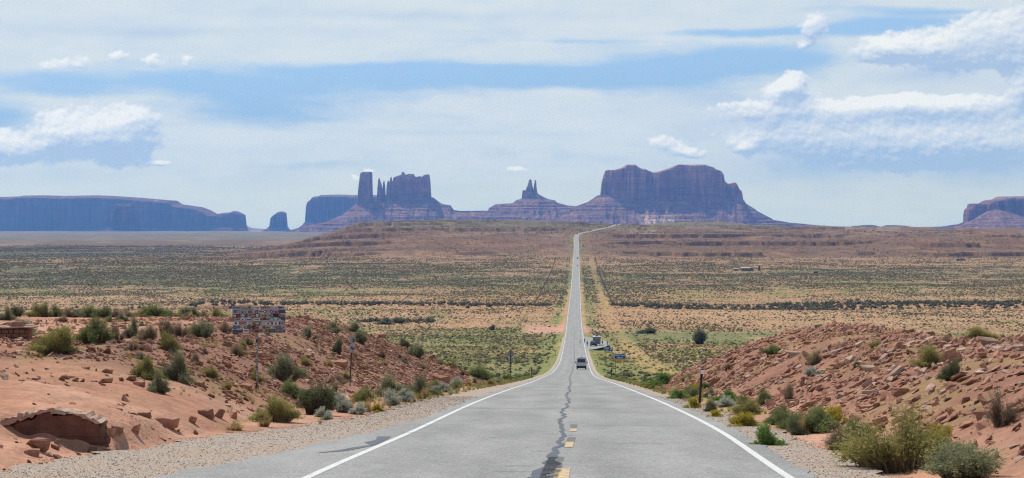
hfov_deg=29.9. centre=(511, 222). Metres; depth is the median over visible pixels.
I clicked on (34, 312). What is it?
shrub
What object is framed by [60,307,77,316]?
dry shrub
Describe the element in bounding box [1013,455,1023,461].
rock
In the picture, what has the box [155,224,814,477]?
road
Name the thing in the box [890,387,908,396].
rock
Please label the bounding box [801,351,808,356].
rock
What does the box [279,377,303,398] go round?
shrub
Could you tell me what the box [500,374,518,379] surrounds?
shrub
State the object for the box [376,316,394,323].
shrub
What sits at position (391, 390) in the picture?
grass tuft
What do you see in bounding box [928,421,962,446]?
shrub
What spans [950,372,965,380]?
rock
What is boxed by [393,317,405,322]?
shrub
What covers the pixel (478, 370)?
shrub
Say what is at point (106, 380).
rock
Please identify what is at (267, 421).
grass tuft
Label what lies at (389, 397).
silver shrub
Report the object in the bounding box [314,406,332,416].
silver shrub
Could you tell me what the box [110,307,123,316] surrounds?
dry shrub
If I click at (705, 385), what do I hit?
green herb
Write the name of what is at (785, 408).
shrub
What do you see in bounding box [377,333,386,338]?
rock
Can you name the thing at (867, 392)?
rock
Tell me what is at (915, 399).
rock
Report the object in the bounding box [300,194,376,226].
butte
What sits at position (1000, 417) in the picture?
dry shrub
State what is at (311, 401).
shrub
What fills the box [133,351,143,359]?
shrub
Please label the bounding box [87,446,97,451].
rock
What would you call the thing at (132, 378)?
rock
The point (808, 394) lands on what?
rock
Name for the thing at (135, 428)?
rock
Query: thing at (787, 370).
rock
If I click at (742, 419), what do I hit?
shrub
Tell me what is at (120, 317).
shrub
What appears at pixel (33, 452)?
rock
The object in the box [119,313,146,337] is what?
shrub
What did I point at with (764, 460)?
edge line
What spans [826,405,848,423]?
shrub
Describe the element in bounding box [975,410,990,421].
rock
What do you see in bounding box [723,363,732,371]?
dry shrub
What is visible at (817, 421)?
shrub
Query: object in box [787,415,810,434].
shrub
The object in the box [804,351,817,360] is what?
shrub
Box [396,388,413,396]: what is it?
silver shrub
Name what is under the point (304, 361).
shrub
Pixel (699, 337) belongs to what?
shrub
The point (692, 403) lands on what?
shrub
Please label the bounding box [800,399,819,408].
rock
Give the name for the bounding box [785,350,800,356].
rock
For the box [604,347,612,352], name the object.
scenic view sign
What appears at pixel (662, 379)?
green herb
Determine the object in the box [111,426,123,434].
rock
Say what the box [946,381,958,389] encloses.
rock
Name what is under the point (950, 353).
rock
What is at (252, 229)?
butte
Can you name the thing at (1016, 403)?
rock
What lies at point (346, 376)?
shrub
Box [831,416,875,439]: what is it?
shrub
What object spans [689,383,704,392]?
shrub
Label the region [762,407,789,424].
shrub
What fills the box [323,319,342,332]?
shrub
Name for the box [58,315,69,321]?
dry shrub
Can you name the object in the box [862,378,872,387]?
rock
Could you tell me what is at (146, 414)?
rock
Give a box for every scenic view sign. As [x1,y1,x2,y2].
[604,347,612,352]
[614,354,625,375]
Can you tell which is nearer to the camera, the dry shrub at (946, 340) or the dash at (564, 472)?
the dash at (564, 472)
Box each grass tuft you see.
[219,376,232,389]
[223,419,246,430]
[257,411,271,426]
[326,357,334,367]
[357,397,370,411]
[380,358,388,366]
[381,386,398,396]
[414,387,427,398]
[794,411,810,432]
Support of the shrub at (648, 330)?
on the ground at (16, 395)
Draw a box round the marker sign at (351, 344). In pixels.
[349,337,354,386]
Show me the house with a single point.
(746, 268)
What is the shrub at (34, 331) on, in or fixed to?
on the ground at (16, 395)
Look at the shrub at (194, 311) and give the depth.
150.01 m
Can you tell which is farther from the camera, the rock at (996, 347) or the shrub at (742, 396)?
the shrub at (742, 396)
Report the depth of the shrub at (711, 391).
84.20 m
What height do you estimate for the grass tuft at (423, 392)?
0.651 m
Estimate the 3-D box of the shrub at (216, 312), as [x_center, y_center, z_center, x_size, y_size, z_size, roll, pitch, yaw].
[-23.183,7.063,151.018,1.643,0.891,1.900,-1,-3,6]
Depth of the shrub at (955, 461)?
27.64 m
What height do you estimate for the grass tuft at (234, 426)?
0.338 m
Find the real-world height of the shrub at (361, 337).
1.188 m
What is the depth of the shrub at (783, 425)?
44.53 m
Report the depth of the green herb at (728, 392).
72.22 m
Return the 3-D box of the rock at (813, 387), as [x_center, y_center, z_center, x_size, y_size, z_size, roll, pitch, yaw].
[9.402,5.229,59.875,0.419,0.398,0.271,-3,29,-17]
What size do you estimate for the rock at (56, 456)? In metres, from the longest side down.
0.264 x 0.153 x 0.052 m
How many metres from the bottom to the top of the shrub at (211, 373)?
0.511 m
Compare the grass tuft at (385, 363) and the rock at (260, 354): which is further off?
the grass tuft at (385, 363)
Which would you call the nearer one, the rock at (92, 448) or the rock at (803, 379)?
the rock at (92, 448)
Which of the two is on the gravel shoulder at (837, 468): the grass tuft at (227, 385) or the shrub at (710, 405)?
the shrub at (710, 405)
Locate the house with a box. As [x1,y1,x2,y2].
[740,267,753,270]
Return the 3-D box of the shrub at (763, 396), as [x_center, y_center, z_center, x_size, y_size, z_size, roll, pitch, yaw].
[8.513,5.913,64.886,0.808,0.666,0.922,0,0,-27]
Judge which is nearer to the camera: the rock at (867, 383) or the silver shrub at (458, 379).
the rock at (867, 383)
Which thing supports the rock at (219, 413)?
on the ground at (16, 395)
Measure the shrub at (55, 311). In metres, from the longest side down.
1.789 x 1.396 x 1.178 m
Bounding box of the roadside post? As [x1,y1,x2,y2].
[698,369,703,405]
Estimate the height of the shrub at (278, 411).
0.804 m
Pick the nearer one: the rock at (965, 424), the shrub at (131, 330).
the rock at (965, 424)
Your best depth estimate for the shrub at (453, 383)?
119.86 m
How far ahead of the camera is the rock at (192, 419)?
43.52 m
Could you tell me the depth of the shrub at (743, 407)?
55.80 m
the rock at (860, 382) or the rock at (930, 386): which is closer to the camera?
the rock at (930, 386)
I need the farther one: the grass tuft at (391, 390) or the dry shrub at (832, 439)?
the grass tuft at (391, 390)
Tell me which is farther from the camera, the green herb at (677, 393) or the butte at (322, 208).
the butte at (322, 208)
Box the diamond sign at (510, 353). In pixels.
[506,349,514,373]
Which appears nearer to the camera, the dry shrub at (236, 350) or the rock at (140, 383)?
the rock at (140, 383)
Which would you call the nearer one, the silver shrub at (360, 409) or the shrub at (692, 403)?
the silver shrub at (360, 409)
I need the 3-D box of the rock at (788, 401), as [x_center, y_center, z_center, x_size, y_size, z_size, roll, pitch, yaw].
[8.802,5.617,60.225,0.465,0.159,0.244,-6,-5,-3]
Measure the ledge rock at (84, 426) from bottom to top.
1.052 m
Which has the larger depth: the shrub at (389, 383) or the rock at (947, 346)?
the shrub at (389, 383)
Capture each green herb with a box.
[638,370,671,386]
[665,389,690,398]
[702,382,709,388]
[712,389,734,400]
[746,421,789,445]
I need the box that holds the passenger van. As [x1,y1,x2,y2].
[575,357,587,368]
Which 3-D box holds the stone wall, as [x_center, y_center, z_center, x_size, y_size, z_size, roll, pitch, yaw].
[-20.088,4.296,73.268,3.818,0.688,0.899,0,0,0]
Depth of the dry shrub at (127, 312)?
149.40 m
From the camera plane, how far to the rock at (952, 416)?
37.58 m
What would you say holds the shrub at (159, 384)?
on the ground at (16, 395)
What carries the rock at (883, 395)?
on the ground at (16, 395)
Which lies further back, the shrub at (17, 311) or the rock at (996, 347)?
the shrub at (17, 311)
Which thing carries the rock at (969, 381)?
on the ground at (16, 395)
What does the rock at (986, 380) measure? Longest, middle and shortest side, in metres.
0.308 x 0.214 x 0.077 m
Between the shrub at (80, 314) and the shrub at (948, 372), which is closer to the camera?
the shrub at (948, 372)
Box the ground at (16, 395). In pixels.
[0,219,1023,477]
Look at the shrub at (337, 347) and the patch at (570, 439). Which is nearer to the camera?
the patch at (570, 439)
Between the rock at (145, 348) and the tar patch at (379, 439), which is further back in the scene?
the rock at (145, 348)
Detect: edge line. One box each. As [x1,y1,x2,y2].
[302,226,609,477]
[578,225,793,477]
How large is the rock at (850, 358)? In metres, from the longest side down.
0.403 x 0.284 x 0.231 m
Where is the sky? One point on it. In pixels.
(846, 113)
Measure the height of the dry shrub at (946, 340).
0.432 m
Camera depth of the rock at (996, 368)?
42.64 m
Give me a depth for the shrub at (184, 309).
152.90 m
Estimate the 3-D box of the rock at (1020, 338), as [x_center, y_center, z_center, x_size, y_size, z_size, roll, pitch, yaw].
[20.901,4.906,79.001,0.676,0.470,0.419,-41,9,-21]
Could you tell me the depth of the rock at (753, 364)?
92.43 m
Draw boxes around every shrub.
[0,303,17,320]
[9,305,25,316]
[16,318,40,334]
[22,303,41,316]
[22,323,81,354]
[37,302,51,316]
[49,304,61,316]
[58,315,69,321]
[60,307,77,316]
[72,307,84,317]
[72,313,117,344]
[78,304,97,317]
[91,305,112,317]
[105,314,114,321]
[109,321,127,339]
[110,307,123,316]
[114,311,129,321]
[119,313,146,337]
[122,307,142,316]
[123,339,139,350]
[128,354,165,379]
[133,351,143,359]
[134,306,158,316]
[134,320,159,339]
[143,305,171,315]
[145,365,171,393]
[156,316,177,333]
[156,331,186,351]
[158,344,197,384]
[166,317,190,336]
[172,310,183,316]
[178,306,190,314]
[183,306,201,316]
[187,320,215,338]
[190,351,200,362]
[199,309,214,316]
[201,345,208,354]
[201,363,221,378]
[209,307,227,316]
[216,319,231,332]
[230,342,247,356]
[238,344,250,354]
[243,334,255,344]
[244,394,304,422]
[252,368,266,382]
[261,349,312,382]
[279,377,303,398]
[291,379,339,414]
[299,325,326,338]
[299,354,314,365]
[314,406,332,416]
[320,413,333,419]
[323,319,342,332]
[327,372,352,383]
[330,337,343,354]
[330,383,345,392]
[333,391,353,412]
[342,371,352,379]
[346,319,368,333]
[348,389,373,401]
[348,401,367,414]
[353,330,368,343]
[353,385,376,398]
[370,403,384,412]
[374,371,413,396]
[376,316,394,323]
[378,348,386,358]
[382,387,402,405]
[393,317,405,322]
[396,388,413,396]
[399,337,414,347]
[399,391,415,401]
[401,372,445,395]
[407,342,425,358]
[428,380,438,387]
[431,381,451,391]
[448,380,461,386]
[450,376,463,382]
[451,382,460,389]
[466,363,495,380]
[486,379,494,384]
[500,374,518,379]
[634,327,658,333]
[679,373,693,381]
[682,397,702,407]
[683,385,692,393]
[686,386,698,396]
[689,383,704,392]
[691,327,707,343]
[702,398,720,412]
[706,387,716,395]
[706,409,723,416]
[715,395,736,406]
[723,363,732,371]
[727,411,763,426]
[728,398,762,415]
[731,394,750,403]
[754,388,772,404]
[759,343,782,354]
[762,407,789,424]
[768,402,794,417]
[773,409,804,431]
[780,378,795,399]
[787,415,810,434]
[798,402,843,433]
[803,365,822,376]
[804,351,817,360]
[806,348,822,365]
[817,422,856,450]
[826,400,975,473]
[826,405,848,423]
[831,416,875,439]
[849,358,858,366]
[866,339,880,347]
[909,343,945,367]
[918,436,1008,477]
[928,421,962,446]
[935,355,961,381]
[938,335,951,342]
[956,326,1000,338]
[979,376,1022,427]
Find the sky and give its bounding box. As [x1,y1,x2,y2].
[0,0,1023,228]
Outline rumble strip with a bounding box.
[540,465,562,475]
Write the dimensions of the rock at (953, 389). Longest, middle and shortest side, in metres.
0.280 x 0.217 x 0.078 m
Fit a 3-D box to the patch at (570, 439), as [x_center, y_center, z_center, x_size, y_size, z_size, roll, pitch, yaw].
[1.220,4.470,39.600,0.170,0.133,2.010,0,0,3]
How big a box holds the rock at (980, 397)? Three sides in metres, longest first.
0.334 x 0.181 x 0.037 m
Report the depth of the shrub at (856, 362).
61.24 m
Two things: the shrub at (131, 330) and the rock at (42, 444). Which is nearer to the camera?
the rock at (42, 444)
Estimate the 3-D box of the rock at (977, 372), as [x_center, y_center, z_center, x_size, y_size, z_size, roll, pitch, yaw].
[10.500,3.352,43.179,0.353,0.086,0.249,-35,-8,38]
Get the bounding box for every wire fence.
[461,261,554,365]
[595,258,686,367]
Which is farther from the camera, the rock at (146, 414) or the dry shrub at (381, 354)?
the dry shrub at (381, 354)
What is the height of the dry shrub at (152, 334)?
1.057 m
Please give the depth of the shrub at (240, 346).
81.55 m
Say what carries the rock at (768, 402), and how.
on the ground at (16, 395)
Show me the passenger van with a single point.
(581, 362)
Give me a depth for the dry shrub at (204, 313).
151.08 m
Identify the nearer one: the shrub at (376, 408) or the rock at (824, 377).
the shrub at (376, 408)
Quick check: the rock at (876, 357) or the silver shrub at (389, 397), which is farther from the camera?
the silver shrub at (389, 397)
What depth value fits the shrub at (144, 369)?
52.60 m
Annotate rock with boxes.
[0,372,7,379]
[0,406,110,447]
[10,322,24,325]
[24,448,39,456]
[26,437,50,451]
[43,452,52,456]
[52,454,61,458]
[85,347,95,351]
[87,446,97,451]
[98,378,112,382]
[106,427,118,437]
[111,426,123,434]
[125,375,136,381]
[131,423,140,434]
[133,380,144,387]
[138,412,151,417]
[142,344,152,351]
[154,415,179,428]
[188,414,196,423]
[193,381,204,386]
[197,409,214,419]
[214,409,224,418]
[229,410,236,418]
[239,383,252,390]
[247,350,262,356]
[332,359,347,367]
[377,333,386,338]
[425,354,435,359]
[432,374,450,383]
[709,378,719,385]
[745,361,757,367]
[765,399,775,406]
[782,367,790,375]
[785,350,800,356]
[785,399,798,403]
[799,376,812,385]
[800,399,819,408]
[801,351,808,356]
[804,392,812,399]
[806,385,819,393]
[819,372,831,380]
[821,342,831,349]
[833,361,844,368]
[836,392,843,398]
[844,355,853,363]
[849,413,861,420]
[857,378,865,384]
[858,404,872,408]
[860,390,877,394]
[861,365,874,371]
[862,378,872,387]
[870,354,882,359]
[872,367,879,373]
[872,415,887,425]
[875,424,884,430]
[879,334,886,341]
[880,391,891,401]
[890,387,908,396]
[891,341,902,351]
[903,340,915,346]
[906,349,915,354]
[906,370,917,375]
[908,396,920,403]
[917,367,926,374]
[925,383,935,392]
[941,348,958,361]
[943,344,952,349]
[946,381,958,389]
[947,412,957,421]
[949,386,958,392]
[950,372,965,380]
[956,375,971,381]
[958,421,972,427]
[960,410,972,414]
[964,378,976,384]
[970,348,982,353]
[972,370,983,374]
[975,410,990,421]
[975,418,990,430]
[977,336,996,345]
[977,394,984,402]
[979,363,987,368]
[981,376,989,385]
[983,384,992,391]
[985,440,995,444]
[989,345,1001,349]
[991,365,1000,371]
[992,351,999,357]
[998,384,1014,394]
[1006,385,1012,391]
[1006,401,1022,409]
[1009,444,1019,448]
[1012,344,1023,350]
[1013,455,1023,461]
[1017,334,1023,341]
[1017,449,1023,455]
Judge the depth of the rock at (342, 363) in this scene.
107.80 m
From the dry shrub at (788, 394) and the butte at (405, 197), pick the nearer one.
the dry shrub at (788, 394)
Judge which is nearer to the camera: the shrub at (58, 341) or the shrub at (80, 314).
the shrub at (58, 341)
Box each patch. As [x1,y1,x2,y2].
[319,436,389,452]
[566,437,575,441]
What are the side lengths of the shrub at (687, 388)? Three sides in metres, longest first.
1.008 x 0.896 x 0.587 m
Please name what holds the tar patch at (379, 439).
on the road
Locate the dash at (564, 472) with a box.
[553,468,569,477]
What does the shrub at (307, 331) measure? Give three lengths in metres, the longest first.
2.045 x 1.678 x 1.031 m
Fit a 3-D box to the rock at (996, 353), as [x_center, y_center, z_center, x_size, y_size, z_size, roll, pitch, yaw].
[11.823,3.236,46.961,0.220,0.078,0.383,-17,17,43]
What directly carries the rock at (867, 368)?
on the ground at (16, 395)
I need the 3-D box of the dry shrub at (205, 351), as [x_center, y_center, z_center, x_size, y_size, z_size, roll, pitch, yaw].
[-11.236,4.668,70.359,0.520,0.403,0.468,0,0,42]
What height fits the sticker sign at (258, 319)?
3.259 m
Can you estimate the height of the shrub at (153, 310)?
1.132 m
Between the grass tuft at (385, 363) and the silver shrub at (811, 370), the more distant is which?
the grass tuft at (385, 363)
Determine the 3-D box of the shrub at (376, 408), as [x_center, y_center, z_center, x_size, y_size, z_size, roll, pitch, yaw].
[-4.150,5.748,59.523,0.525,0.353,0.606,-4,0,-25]
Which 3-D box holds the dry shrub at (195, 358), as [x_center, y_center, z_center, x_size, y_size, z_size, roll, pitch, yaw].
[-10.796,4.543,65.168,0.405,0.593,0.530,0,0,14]
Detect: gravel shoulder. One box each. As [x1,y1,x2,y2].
[0,337,563,477]
[587,350,892,477]
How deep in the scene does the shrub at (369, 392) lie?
73.12 m
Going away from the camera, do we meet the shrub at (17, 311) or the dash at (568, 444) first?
the dash at (568, 444)
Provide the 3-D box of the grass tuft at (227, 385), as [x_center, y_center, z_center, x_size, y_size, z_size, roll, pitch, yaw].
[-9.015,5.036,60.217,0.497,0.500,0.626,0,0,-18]
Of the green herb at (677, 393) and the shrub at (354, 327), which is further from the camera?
the shrub at (354, 327)
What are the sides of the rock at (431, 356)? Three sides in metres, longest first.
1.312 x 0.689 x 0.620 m
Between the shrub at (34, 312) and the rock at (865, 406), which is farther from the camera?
the shrub at (34, 312)
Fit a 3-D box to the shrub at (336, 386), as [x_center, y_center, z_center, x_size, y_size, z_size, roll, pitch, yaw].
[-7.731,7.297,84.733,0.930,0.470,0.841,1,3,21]
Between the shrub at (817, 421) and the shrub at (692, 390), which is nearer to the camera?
the shrub at (817, 421)
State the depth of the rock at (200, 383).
56.51 m
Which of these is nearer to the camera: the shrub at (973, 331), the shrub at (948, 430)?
the shrub at (948, 430)
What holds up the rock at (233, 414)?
on the ground at (16, 395)
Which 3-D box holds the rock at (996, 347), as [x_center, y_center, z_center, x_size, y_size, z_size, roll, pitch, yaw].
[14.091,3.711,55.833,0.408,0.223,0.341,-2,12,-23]
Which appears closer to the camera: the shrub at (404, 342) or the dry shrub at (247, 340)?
the dry shrub at (247, 340)
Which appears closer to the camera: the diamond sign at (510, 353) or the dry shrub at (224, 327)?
the dry shrub at (224, 327)
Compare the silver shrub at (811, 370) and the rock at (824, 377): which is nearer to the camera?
the rock at (824, 377)
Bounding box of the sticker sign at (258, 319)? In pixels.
[232,306,284,389]
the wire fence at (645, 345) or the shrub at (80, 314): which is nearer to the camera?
the shrub at (80, 314)
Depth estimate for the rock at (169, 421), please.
41.66 m
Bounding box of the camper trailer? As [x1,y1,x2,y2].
[593,335,600,343]
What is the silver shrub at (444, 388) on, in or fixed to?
on the ground at (16, 395)
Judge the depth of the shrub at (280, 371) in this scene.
75.12 m
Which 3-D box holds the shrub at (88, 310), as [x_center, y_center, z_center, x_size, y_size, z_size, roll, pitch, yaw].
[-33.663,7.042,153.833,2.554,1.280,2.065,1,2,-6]
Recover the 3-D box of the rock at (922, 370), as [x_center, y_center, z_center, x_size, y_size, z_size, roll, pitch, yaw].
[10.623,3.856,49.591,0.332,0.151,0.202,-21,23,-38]
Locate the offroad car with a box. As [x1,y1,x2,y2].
[590,341,596,345]
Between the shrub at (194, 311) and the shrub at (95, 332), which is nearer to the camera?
the shrub at (95, 332)
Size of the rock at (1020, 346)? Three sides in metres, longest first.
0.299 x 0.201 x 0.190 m
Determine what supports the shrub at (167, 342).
on the ground at (16, 395)
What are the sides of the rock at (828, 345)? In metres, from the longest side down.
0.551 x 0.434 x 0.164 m
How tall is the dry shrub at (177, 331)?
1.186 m
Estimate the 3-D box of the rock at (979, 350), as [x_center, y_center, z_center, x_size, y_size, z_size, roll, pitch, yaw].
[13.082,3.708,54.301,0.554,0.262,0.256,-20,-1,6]
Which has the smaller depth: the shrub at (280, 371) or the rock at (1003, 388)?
the rock at (1003, 388)
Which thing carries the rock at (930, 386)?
on the ground at (16, 395)
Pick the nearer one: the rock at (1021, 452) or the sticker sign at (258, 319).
the rock at (1021, 452)
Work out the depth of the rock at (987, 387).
39.48 m
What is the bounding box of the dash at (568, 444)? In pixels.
[564,442,573,446]
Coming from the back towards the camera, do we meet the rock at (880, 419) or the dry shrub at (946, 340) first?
the dry shrub at (946, 340)
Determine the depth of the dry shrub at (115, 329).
86.41 m
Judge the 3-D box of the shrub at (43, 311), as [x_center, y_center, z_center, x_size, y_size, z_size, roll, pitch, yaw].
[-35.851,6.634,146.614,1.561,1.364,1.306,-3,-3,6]
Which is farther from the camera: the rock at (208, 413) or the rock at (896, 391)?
the rock at (896, 391)
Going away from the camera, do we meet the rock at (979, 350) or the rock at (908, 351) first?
the rock at (979, 350)
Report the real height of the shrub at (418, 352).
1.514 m
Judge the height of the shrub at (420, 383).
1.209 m
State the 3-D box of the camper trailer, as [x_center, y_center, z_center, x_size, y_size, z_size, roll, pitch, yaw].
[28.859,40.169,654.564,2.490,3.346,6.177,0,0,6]
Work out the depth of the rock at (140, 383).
47.38 m
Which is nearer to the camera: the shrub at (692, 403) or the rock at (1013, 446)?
the rock at (1013, 446)
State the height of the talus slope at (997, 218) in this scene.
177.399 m
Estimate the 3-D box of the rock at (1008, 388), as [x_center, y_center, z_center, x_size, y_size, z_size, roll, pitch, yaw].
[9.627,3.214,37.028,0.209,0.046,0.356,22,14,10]
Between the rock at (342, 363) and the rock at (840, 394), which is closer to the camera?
the rock at (840, 394)
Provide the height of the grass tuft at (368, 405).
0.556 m
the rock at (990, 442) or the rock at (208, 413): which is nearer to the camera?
the rock at (990, 442)
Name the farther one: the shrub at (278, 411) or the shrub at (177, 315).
the shrub at (177, 315)
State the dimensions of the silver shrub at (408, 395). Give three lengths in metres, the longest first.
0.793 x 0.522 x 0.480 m
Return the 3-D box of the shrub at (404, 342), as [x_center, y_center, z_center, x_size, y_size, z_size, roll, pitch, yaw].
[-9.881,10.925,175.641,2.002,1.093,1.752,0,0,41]
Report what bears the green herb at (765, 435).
on the ground at (16, 395)
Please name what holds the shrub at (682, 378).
on the ground at (16, 395)
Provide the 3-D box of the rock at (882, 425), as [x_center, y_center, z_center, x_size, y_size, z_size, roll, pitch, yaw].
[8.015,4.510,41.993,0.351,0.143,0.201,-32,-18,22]
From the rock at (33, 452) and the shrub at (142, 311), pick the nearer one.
the rock at (33, 452)
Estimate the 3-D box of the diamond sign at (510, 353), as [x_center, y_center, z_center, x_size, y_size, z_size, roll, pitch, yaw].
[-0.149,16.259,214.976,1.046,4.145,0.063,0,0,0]
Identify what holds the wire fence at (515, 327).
on the ground at (16, 395)
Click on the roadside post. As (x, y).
(700, 385)
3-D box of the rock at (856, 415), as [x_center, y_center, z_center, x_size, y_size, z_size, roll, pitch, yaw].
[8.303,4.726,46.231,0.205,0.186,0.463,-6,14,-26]
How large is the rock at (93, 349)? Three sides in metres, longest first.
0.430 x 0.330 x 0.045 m
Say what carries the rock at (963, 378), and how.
on the ground at (16, 395)
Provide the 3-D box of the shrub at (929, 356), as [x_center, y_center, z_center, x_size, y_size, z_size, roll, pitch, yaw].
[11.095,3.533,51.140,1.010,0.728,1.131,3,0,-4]
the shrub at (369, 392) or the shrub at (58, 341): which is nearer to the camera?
the shrub at (58, 341)
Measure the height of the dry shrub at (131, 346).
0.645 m
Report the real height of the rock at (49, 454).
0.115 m
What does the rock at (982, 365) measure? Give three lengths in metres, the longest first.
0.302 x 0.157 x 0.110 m
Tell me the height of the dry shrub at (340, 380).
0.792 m
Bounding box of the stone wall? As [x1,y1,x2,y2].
[0,326,37,339]
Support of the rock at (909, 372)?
on the ground at (16, 395)
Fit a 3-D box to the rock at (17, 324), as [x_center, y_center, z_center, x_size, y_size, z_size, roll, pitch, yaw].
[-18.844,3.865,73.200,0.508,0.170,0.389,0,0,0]
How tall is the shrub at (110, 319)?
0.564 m
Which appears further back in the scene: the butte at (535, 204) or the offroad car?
the butte at (535, 204)
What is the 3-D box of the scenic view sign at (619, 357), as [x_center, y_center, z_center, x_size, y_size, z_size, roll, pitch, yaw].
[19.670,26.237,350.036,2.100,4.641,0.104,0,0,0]
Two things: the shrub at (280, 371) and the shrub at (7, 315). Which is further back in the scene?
the shrub at (7, 315)
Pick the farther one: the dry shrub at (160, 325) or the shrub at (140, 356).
the dry shrub at (160, 325)
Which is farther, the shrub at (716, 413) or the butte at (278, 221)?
the butte at (278, 221)
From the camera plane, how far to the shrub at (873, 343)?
70.77 m
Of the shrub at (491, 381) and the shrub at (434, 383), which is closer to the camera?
the shrub at (434, 383)
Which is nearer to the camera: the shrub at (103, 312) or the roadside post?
the roadside post
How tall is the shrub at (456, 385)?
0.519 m
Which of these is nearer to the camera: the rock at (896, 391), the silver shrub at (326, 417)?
the rock at (896, 391)
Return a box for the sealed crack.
[527,333,574,477]
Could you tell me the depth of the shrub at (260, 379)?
68.62 m
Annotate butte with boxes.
[0,195,248,230]
[100,204,147,230]
[247,226,292,230]
[263,211,289,230]
[285,172,545,231]
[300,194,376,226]
[488,179,574,220]
[552,164,819,226]
[851,196,1023,228]
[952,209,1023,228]
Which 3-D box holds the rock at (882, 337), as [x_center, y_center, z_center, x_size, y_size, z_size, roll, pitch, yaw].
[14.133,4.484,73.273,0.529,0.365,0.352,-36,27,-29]
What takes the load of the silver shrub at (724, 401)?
on the ground at (16, 395)

